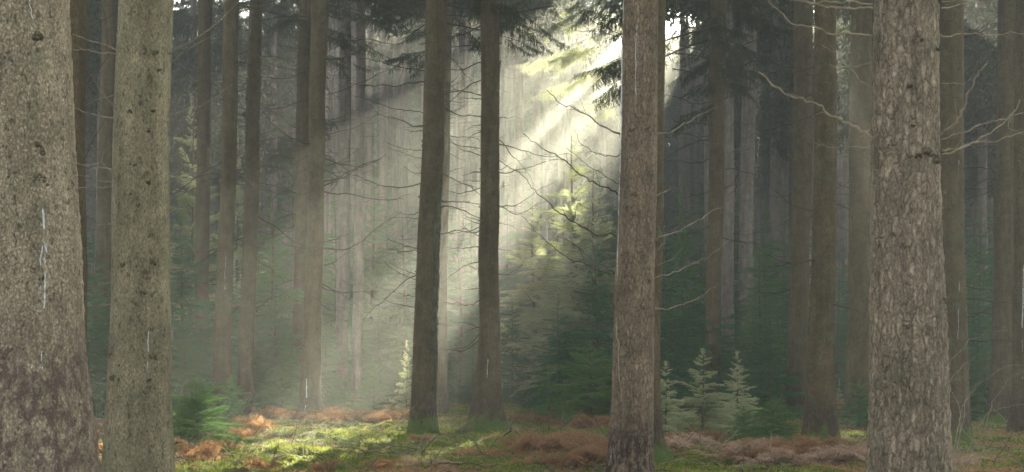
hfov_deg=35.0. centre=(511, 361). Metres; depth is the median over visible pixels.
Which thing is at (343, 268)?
spruce tree
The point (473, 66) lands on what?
spruce tree
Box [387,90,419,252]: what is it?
spruce tree
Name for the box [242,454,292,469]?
bracken clump
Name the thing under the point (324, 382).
young spruce
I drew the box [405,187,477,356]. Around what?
young spruce
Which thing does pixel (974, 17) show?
spruce tree
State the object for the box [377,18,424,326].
spruce tree
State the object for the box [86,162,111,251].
spruce tree
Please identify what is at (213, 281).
young spruce
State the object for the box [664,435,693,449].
bracken clump
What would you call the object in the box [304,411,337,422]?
bracken clump
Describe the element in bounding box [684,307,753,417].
young spruce
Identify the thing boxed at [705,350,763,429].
conifer sapling
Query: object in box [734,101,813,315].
spruce tree
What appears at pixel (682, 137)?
spruce tree
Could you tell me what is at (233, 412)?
conifer sapling
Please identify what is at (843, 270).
young spruce
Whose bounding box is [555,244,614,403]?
young spruce
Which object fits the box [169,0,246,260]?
spruce tree
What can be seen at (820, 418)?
spruce tree
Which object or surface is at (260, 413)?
bracken clump
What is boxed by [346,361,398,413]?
conifer sapling
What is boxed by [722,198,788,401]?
young spruce
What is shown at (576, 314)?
young spruce
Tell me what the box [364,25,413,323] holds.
spruce tree
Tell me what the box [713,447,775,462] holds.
bracken clump
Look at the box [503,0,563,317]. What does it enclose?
spruce tree
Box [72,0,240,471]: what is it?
spruce tree
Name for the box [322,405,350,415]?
bracken clump
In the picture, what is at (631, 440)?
spruce tree
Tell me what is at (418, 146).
spruce tree
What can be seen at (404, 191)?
spruce tree
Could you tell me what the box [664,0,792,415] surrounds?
spruce tree
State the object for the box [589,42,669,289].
spruce tree
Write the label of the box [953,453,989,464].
bracken clump
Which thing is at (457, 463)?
fallen branch
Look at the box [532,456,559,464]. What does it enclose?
bracken clump
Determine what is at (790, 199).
spruce tree
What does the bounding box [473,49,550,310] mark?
spruce tree
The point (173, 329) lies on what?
young spruce
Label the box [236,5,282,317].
spruce tree
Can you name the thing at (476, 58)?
spruce tree
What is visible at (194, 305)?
young spruce
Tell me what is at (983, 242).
young spruce
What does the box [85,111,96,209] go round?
spruce tree
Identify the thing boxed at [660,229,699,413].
young spruce
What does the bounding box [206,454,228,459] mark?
bracken clump
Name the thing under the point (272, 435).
bracken clump
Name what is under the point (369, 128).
spruce tree
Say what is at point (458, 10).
spruce tree
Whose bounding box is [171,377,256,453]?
conifer sapling
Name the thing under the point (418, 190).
spruce tree
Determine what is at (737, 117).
spruce tree
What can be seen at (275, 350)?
young spruce
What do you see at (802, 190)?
spruce tree
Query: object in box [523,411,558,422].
bracken clump
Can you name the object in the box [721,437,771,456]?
bracken clump
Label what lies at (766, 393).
young spruce
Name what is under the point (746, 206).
spruce tree
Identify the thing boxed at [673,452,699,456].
bracken clump
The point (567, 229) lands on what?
young spruce
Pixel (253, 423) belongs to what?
bracken clump
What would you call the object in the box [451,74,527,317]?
spruce tree
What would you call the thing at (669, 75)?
spruce tree
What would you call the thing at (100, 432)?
bracken clump
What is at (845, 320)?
young spruce
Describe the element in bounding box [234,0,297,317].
spruce tree
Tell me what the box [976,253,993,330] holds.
young spruce
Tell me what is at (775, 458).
bracken clump
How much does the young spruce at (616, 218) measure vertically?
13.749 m
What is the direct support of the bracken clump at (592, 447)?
on the forest floor
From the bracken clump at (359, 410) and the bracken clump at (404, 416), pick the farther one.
the bracken clump at (404, 416)
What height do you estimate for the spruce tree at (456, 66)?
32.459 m
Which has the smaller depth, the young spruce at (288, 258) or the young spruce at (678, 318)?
the young spruce at (678, 318)
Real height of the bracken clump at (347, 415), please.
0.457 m
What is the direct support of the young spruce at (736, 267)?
on the forest floor
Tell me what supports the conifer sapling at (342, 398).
on the forest floor
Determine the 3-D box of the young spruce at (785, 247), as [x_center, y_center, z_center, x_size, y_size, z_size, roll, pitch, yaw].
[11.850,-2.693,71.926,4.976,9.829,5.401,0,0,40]
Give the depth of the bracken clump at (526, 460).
24.91 m
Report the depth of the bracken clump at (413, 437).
31.16 m
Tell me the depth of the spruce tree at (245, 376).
43.83 m
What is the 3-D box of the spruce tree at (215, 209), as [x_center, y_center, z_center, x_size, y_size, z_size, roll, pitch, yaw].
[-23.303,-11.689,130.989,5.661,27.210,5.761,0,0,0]
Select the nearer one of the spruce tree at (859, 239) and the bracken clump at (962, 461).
the bracken clump at (962, 461)
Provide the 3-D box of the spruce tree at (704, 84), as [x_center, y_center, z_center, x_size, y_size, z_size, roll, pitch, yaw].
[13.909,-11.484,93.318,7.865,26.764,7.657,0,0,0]
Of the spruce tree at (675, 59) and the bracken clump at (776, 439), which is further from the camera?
the spruce tree at (675, 59)
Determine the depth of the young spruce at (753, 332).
49.94 m
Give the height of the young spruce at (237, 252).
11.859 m
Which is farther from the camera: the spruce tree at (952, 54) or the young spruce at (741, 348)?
the young spruce at (741, 348)
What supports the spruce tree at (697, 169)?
on the forest floor
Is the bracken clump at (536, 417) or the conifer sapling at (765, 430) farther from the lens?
the bracken clump at (536, 417)
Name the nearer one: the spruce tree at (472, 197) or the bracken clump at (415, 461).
the bracken clump at (415, 461)
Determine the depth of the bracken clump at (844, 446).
24.72 m
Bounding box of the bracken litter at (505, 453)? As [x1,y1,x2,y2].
[97,401,1023,471]
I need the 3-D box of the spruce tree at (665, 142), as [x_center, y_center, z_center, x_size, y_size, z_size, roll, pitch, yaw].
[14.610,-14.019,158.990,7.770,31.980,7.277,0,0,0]
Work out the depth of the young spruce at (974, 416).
43.64 m
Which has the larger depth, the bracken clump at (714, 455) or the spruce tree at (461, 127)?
the spruce tree at (461, 127)
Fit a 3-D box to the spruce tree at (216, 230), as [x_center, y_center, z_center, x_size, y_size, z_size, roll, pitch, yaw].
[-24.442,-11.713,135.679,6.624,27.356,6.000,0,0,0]
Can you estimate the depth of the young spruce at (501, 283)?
71.92 m
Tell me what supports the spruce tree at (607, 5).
on the forest floor
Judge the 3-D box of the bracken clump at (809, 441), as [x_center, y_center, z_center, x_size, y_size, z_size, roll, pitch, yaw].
[4.743,1.362,25.496,1.197,0.521,1.470,0,0,-23]
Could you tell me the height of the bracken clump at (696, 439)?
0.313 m
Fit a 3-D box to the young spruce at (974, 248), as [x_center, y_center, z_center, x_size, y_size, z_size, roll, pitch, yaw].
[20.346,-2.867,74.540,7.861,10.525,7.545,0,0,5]
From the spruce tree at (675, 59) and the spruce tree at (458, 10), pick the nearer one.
the spruce tree at (458, 10)
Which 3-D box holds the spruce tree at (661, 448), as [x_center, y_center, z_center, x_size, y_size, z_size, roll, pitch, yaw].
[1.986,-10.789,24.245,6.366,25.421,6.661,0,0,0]
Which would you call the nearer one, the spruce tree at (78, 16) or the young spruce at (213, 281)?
the spruce tree at (78, 16)
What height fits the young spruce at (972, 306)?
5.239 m
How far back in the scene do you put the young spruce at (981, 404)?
43.94 m
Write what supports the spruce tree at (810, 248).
on the forest floor
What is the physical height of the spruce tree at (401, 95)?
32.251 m
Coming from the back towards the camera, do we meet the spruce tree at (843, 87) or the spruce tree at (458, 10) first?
the spruce tree at (458, 10)
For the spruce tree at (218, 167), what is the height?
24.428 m
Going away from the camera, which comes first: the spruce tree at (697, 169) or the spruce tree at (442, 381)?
the spruce tree at (442, 381)
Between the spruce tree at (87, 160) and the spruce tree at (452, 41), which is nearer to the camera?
the spruce tree at (87, 160)
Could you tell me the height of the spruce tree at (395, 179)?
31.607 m
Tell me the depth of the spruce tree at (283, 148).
77.69 m
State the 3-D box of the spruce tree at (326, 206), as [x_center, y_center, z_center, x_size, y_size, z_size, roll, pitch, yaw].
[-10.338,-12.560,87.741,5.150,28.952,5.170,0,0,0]
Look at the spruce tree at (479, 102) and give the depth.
82.08 m
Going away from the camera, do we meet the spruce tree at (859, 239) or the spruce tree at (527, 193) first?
the spruce tree at (859, 239)
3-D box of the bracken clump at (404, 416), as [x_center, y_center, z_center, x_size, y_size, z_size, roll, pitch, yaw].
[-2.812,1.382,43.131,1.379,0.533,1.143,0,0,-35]
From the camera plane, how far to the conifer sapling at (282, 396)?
45.88 m
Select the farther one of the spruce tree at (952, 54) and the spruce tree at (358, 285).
the spruce tree at (358, 285)
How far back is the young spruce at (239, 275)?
69.88 m
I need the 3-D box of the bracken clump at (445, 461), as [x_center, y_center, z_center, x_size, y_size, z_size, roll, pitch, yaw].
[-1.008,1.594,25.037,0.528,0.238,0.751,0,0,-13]
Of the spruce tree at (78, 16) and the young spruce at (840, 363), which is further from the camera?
the young spruce at (840, 363)
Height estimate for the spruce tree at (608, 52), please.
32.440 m
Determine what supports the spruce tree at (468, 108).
on the forest floor
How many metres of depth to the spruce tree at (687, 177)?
103.81 m
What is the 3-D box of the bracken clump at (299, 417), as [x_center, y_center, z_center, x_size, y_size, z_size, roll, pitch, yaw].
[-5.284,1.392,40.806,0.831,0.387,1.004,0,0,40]
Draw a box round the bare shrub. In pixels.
[949,324,1023,471]
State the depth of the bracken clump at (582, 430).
27.47 m
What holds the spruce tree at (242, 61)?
on the forest floor
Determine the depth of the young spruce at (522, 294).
61.71 m
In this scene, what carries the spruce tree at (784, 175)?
on the forest floor
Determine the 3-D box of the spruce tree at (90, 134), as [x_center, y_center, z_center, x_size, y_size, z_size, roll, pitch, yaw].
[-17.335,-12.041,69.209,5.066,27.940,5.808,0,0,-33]
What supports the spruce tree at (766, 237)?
on the forest floor
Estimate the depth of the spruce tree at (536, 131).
95.81 m
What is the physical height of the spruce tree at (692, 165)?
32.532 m
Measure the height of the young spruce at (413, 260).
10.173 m
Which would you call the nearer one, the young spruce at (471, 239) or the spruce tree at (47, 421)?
the spruce tree at (47, 421)
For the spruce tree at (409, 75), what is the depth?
138.19 m
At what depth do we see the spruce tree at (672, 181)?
141.46 m
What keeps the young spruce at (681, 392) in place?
on the forest floor
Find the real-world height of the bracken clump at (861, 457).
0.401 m
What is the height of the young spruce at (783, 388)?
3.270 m
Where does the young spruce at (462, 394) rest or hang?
on the forest floor
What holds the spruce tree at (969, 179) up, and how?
on the forest floor
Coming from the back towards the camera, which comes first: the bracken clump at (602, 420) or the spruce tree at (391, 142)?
the spruce tree at (391, 142)
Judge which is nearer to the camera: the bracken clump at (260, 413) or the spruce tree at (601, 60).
the bracken clump at (260, 413)
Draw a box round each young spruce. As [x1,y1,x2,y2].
[87,234,110,414]
[87,278,109,419]
[100,277,236,418]
[170,90,235,349]
[170,188,194,348]
[170,214,235,403]
[171,309,223,423]
[189,228,235,343]
[197,328,236,416]
[209,130,267,339]
[209,207,269,339]
[231,239,326,379]
[232,194,333,398]
[254,279,300,412]
[256,166,366,335]
[269,324,301,409]
[280,276,329,372]
[283,240,334,362]
[321,186,387,398]
[321,273,405,395]
[321,310,350,403]
[321,321,353,406]
[324,208,406,384]
[331,160,414,397]
[347,304,410,401]
[362,210,453,400]
[363,191,455,375]
[377,223,474,382]
[392,332,461,399]
[398,229,510,400]
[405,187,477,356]
[412,214,517,381]
[449,321,477,403]
[453,229,531,398]
[471,200,570,402]
[473,187,547,360]
[501,129,662,399]
[501,296,536,405]
[509,236,585,399]
[513,294,589,413]
[523,165,616,396]
[543,179,617,333]
[552,179,692,332]
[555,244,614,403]
[612,202,696,399]
[660,174,705,387]
[660,210,744,384]
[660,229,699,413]
[660,293,721,417]
[661,275,746,412]
[665,172,768,338]
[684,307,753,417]
[695,194,788,350]
[703,270,754,376]
[721,243,787,399]
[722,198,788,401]
[735,317,805,419]
[749,311,787,402]
[752,278,789,402]
[753,190,810,340]
[767,228,847,358]
[834,267,847,403]
[834,289,847,372]
[835,234,847,330]
[964,195,993,318]
[965,185,993,288]
[965,204,993,363]
[965,237,993,347]
[965,257,992,402]
[967,308,983,402]
[968,293,991,413]
[969,332,991,419]
[969,386,983,421]
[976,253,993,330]
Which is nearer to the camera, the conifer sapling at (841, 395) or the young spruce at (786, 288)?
the conifer sapling at (841, 395)
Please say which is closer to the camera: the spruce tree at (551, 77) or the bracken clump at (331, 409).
the bracken clump at (331, 409)
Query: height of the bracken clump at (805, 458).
0.383 m
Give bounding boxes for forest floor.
[96,393,1023,471]
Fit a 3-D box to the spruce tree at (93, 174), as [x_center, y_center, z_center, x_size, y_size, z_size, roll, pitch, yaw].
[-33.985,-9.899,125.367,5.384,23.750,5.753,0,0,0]
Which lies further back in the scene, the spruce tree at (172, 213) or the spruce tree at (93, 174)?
the spruce tree at (93, 174)
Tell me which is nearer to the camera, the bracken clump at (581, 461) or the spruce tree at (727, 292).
the bracken clump at (581, 461)
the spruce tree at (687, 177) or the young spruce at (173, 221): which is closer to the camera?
the young spruce at (173, 221)
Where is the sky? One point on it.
(667, 26)
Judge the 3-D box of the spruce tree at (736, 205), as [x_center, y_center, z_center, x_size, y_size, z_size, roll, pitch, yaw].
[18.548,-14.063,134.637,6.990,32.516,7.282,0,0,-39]
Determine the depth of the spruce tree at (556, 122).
148.52 m
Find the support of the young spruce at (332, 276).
on the forest floor
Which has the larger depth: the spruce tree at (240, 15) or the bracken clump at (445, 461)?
the spruce tree at (240, 15)
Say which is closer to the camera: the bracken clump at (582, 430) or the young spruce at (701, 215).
the bracken clump at (582, 430)
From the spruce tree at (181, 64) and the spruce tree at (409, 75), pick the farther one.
the spruce tree at (409, 75)
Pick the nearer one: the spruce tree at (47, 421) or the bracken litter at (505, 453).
the spruce tree at (47, 421)
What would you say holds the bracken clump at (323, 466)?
on the forest floor
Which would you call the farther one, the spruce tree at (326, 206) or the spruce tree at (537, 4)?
the spruce tree at (326, 206)
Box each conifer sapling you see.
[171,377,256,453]
[210,374,258,425]
[254,356,298,413]
[325,380,360,412]
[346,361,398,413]
[390,340,411,411]
[530,341,612,422]
[533,352,564,432]
[660,360,696,434]
[662,348,746,432]
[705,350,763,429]
[723,406,768,439]
[728,397,801,443]
[836,378,844,411]
[837,378,868,430]
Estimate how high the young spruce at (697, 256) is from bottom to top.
7.819 m
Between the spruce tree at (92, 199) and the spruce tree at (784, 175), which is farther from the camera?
the spruce tree at (92, 199)
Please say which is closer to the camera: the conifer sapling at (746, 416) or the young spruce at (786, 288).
the conifer sapling at (746, 416)
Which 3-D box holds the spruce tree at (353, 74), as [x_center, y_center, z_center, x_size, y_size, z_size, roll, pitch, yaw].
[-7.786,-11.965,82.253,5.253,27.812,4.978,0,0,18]
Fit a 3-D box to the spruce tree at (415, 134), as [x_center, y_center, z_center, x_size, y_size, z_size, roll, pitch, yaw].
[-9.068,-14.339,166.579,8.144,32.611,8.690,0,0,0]
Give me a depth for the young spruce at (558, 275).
67.71 m
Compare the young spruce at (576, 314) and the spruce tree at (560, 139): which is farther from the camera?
the spruce tree at (560, 139)
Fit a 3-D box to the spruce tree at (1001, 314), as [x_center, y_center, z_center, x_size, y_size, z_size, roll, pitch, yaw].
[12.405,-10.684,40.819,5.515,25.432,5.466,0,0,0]
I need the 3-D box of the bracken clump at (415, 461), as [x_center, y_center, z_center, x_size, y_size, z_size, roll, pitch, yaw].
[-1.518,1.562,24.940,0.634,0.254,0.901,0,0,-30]
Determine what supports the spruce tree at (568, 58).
on the forest floor
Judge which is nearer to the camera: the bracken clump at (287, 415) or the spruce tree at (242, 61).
the bracken clump at (287, 415)
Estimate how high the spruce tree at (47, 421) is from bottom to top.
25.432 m
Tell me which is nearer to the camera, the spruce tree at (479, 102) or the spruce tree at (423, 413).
the spruce tree at (423, 413)
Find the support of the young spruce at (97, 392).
on the forest floor
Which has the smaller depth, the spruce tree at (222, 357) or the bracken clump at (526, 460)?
the bracken clump at (526, 460)
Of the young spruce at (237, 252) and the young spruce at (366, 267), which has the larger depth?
the young spruce at (366, 267)
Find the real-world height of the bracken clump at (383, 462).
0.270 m
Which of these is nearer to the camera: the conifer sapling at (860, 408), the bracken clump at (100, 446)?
the bracken clump at (100, 446)
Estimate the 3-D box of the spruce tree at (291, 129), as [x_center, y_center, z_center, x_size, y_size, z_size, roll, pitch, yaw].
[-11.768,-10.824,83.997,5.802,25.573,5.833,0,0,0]
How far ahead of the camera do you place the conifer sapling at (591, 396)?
41.80 m
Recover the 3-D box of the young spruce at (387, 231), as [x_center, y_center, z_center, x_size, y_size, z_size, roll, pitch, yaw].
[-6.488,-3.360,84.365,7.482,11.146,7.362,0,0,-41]
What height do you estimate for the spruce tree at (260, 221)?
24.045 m
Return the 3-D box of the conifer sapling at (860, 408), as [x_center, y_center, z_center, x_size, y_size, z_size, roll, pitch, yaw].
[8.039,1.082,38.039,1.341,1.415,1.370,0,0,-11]
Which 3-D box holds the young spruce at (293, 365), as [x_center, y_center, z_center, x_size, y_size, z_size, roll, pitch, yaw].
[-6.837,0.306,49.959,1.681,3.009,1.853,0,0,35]
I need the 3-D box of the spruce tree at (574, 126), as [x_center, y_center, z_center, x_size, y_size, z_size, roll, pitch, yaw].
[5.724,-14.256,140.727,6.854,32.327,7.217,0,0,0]
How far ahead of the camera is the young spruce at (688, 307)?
49.83 m
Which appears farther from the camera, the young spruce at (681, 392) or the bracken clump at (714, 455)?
the young spruce at (681, 392)
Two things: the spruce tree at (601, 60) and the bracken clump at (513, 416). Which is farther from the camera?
the spruce tree at (601, 60)
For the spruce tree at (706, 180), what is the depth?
67.80 m
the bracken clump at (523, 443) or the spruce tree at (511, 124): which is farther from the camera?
the spruce tree at (511, 124)
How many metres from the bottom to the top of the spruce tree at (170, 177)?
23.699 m
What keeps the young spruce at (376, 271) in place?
on the forest floor
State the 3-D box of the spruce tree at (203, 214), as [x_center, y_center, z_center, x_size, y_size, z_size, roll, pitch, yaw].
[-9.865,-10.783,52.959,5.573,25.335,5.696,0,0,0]
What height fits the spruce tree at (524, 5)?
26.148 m
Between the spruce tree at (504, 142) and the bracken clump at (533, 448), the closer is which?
the bracken clump at (533, 448)
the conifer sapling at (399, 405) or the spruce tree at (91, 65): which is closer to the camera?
the conifer sapling at (399, 405)
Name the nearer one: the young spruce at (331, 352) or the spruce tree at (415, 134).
the young spruce at (331, 352)
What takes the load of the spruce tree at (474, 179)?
on the forest floor
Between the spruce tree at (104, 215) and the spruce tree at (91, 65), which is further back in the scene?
the spruce tree at (91, 65)
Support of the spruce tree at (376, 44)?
on the forest floor
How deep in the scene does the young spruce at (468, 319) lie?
67.81 m
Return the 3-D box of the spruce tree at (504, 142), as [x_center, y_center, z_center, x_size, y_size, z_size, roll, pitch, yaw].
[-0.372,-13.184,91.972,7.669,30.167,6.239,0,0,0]
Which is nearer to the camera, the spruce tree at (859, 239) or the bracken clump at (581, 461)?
the bracken clump at (581, 461)
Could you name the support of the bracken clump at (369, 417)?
on the forest floor
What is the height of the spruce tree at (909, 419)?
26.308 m
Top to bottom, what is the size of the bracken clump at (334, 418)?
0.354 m
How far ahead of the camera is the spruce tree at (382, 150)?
103.81 m
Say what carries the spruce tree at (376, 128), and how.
on the forest floor
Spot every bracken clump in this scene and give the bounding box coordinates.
[94,417,103,426]
[96,427,103,437]
[98,442,102,456]
[174,438,238,461]
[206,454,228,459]
[222,426,271,438]
[226,414,280,434]
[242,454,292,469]
[249,410,283,418]
[254,405,300,419]
[261,432,286,438]
[270,407,296,418]
[281,410,319,420]
[295,410,324,420]
[299,458,345,471]
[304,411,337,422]
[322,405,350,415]
[324,416,344,423]
[330,409,375,423]
[340,409,389,423]
[342,409,372,422]
[354,414,396,422]
[357,457,411,469]
[371,410,407,418]
[378,408,407,419]
[381,405,409,418]
[401,454,433,465]
[405,433,432,441]
[429,459,461,467]
[481,433,552,453]
[497,434,566,451]
[505,412,533,420]
[509,458,539,464]
[517,428,589,452]
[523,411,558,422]
[524,448,589,470]
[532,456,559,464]
[538,418,585,427]
[541,452,604,468]
[548,428,605,450]
[553,435,607,452]
[558,419,590,428]
[563,447,607,466]
[568,413,609,428]
[577,444,607,454]
[584,433,606,446]
[664,431,688,440]
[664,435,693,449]
[669,431,714,443]
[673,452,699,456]
[681,429,738,441]
[689,449,741,460]
[701,439,732,449]
[710,440,749,453]
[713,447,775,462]
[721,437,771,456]
[731,450,787,465]
[733,435,794,448]
[746,451,786,464]
[763,441,815,457]
[768,448,848,466]
[772,434,857,453]
[805,446,837,454]
[811,447,866,465]
[814,444,866,464]
[826,442,865,455]
[831,441,866,459]
[837,399,844,412]
[952,458,977,466]
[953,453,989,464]
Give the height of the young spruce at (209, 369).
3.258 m
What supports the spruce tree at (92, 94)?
on the forest floor
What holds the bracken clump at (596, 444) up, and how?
on the forest floor
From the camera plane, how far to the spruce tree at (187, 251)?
135.94 m
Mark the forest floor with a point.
(316, 435)
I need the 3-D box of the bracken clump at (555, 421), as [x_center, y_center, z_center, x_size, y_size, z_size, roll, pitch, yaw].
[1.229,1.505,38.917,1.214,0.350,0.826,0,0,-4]
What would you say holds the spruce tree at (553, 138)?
on the forest floor
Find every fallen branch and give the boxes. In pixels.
[433,462,487,468]
[498,427,568,451]
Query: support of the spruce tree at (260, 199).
on the forest floor
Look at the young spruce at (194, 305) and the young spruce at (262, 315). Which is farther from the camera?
the young spruce at (262, 315)
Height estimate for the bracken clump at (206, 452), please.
0.502 m
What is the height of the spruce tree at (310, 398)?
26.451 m
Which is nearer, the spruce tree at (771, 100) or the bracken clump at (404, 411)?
the bracken clump at (404, 411)
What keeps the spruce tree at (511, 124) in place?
on the forest floor
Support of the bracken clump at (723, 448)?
on the forest floor
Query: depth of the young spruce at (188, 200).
55.92 m
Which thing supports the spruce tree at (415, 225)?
on the forest floor
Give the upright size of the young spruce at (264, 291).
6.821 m
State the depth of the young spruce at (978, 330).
46.90 m
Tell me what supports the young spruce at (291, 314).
on the forest floor
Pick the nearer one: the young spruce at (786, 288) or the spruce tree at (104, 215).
the spruce tree at (104, 215)
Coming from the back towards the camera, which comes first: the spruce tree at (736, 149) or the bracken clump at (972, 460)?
the spruce tree at (736, 149)
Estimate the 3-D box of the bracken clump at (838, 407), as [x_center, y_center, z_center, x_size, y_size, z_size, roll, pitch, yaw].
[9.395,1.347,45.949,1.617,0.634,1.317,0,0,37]
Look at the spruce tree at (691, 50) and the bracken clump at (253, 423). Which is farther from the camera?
the spruce tree at (691, 50)
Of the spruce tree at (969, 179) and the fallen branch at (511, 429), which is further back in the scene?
the spruce tree at (969, 179)
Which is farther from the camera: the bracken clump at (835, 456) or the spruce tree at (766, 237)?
the spruce tree at (766, 237)
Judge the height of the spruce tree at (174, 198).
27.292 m
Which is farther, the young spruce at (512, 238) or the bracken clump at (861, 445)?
the young spruce at (512, 238)
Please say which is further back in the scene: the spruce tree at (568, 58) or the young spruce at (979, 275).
the spruce tree at (568, 58)
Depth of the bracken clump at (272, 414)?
41.19 m
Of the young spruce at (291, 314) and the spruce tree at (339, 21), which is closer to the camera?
the young spruce at (291, 314)
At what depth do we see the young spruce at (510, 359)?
59.89 m
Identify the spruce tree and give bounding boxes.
[0,0,101,471]
[70,0,117,354]
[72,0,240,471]
[85,0,191,414]
[85,12,172,270]
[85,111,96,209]
[85,161,95,195]
[85,163,111,259]
[86,0,118,219]
[86,0,173,296]
[86,46,185,162]
[86,162,95,304]
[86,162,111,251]
[93,102,178,204]
[169,0,220,286]
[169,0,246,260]
[169,0,281,371]
[169,0,298,417]
[170,0,216,308]
[170,141,178,223]
[170,198,177,229]
[174,0,333,417]
[177,204,217,241]
[188,0,265,207]
[209,2,261,309]
[210,16,244,188]
[210,68,218,240]
[210,185,262,235]
[212,3,248,309]
[214,72,280,234]
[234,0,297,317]
[235,0,409,421]
[236,0,328,317]
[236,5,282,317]
[237,0,405,398]
[239,0,330,345]
[241,0,337,342]
[287,0,384,402]
[315,0,520,436]
[323,3,366,291]
[325,0,387,272]
[326,0,425,406]
[328,3,368,294]
[328,4,376,32]
[332,3,351,321]
[334,2,409,316]
[342,0,514,241]
[363,12,412,267]
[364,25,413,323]
[365,4,424,240]
[365,5,420,212]
[365,32,420,283]
[370,0,506,414]
[376,4,418,287]
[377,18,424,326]
[378,35,418,179]
[379,30,386,324]
[386,19,453,163]
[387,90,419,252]
[397,0,530,401]
[401,12,407,281]
[404,10,476,359]
[407,75,475,327]
[407,77,471,257]
[407,78,420,227]
[408,24,478,79]
[408,84,453,261]
[410,74,477,255]
[416,17,508,285]
[419,0,573,434]
[450,0,557,316]
[450,16,475,305]
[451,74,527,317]
[453,12,458,327]
[453,16,527,306]
[453,26,533,281]
[454,0,558,350]
[471,78,504,244]
[471,87,504,267]
[472,16,556,243]
[473,10,539,317]
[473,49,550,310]
[477,0,585,307]
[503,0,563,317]
[505,5,560,313]
[513,0,621,122]
[513,0,737,471]
[515,70,579,333]
[515,77,552,259]
[515,78,571,302]
[523,7,600,331]
[524,45,586,327]
[526,0,610,306]
[550,84,595,247]
[554,89,598,269]
[563,0,622,261]
[563,1,621,302]
[571,0,690,201]
[572,0,720,464]
[579,41,621,217]
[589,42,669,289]
[592,0,705,245]
[608,44,621,202]
[661,23,703,298]
[663,34,692,239]
[663,60,676,224]
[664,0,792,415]
[664,22,736,311]
[665,13,704,281]
[666,0,772,304]
[666,0,793,388]
[668,12,700,286]
[668,53,703,79]
[669,0,762,239]
[669,26,705,179]
[676,60,741,118]
[685,18,690,285]
[686,17,768,246]
[703,152,768,323]
[725,0,848,418]
[733,0,813,325]
[733,0,814,316]
[734,15,813,196]
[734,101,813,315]
[734,119,760,301]
[737,2,756,386]
[744,0,869,448]
[753,29,813,284]
[754,181,790,258]
[754,187,768,283]
[758,0,1023,471]
[766,188,836,229]
[781,0,966,282]
[788,0,814,209]
[789,221,812,302]
[791,0,848,329]
[807,0,873,420]
[939,0,1023,447]
[963,0,997,331]
[964,0,1014,425]
[964,3,995,286]
[964,5,976,285]
[965,4,992,258]
[966,2,997,125]
[1005,0,1023,432]
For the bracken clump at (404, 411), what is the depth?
43.13 m
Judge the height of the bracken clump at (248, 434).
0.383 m
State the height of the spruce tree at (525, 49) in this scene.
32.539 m
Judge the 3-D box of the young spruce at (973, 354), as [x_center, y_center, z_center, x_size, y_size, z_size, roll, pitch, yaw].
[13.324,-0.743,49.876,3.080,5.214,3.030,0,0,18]
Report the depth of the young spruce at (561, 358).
48.90 m
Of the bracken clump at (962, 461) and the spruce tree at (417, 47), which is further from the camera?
the spruce tree at (417, 47)
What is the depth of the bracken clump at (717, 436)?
31.95 m
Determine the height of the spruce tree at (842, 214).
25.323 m
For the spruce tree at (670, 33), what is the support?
on the forest floor
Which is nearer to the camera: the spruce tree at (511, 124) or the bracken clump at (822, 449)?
the bracken clump at (822, 449)
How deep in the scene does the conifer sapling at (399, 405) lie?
46.93 m
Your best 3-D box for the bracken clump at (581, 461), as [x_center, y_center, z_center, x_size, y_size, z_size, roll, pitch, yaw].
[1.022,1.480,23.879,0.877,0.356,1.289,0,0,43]
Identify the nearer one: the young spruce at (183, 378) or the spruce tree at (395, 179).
the young spruce at (183, 378)
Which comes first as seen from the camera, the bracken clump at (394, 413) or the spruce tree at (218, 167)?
the bracken clump at (394, 413)
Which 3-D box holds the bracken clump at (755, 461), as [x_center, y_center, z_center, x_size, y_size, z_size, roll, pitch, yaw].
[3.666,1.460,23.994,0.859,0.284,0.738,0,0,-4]
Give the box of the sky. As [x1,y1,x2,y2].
[173,0,700,189]
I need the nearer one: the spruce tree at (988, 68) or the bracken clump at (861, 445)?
the bracken clump at (861, 445)
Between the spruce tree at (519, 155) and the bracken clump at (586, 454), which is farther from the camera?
the spruce tree at (519, 155)
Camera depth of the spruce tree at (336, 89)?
106.41 m
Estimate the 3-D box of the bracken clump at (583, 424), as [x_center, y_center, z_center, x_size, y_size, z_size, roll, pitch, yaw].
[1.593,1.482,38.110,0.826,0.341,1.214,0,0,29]
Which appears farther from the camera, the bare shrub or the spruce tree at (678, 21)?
the spruce tree at (678, 21)
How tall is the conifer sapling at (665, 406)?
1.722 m
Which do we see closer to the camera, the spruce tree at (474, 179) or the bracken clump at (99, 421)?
the bracken clump at (99, 421)
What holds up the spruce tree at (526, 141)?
on the forest floor
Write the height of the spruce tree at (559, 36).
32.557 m
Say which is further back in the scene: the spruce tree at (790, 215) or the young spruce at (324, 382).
the spruce tree at (790, 215)
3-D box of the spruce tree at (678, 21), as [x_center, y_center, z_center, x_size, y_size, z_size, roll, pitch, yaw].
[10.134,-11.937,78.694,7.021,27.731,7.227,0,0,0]
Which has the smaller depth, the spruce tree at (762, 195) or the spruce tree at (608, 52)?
the spruce tree at (762, 195)
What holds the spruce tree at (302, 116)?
on the forest floor
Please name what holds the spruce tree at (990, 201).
on the forest floor
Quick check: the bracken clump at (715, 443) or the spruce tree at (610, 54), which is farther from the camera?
the spruce tree at (610, 54)
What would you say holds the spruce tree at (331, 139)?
on the forest floor
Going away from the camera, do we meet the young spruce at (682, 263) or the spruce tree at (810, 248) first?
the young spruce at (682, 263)
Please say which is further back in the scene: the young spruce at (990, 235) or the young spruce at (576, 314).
the young spruce at (990, 235)

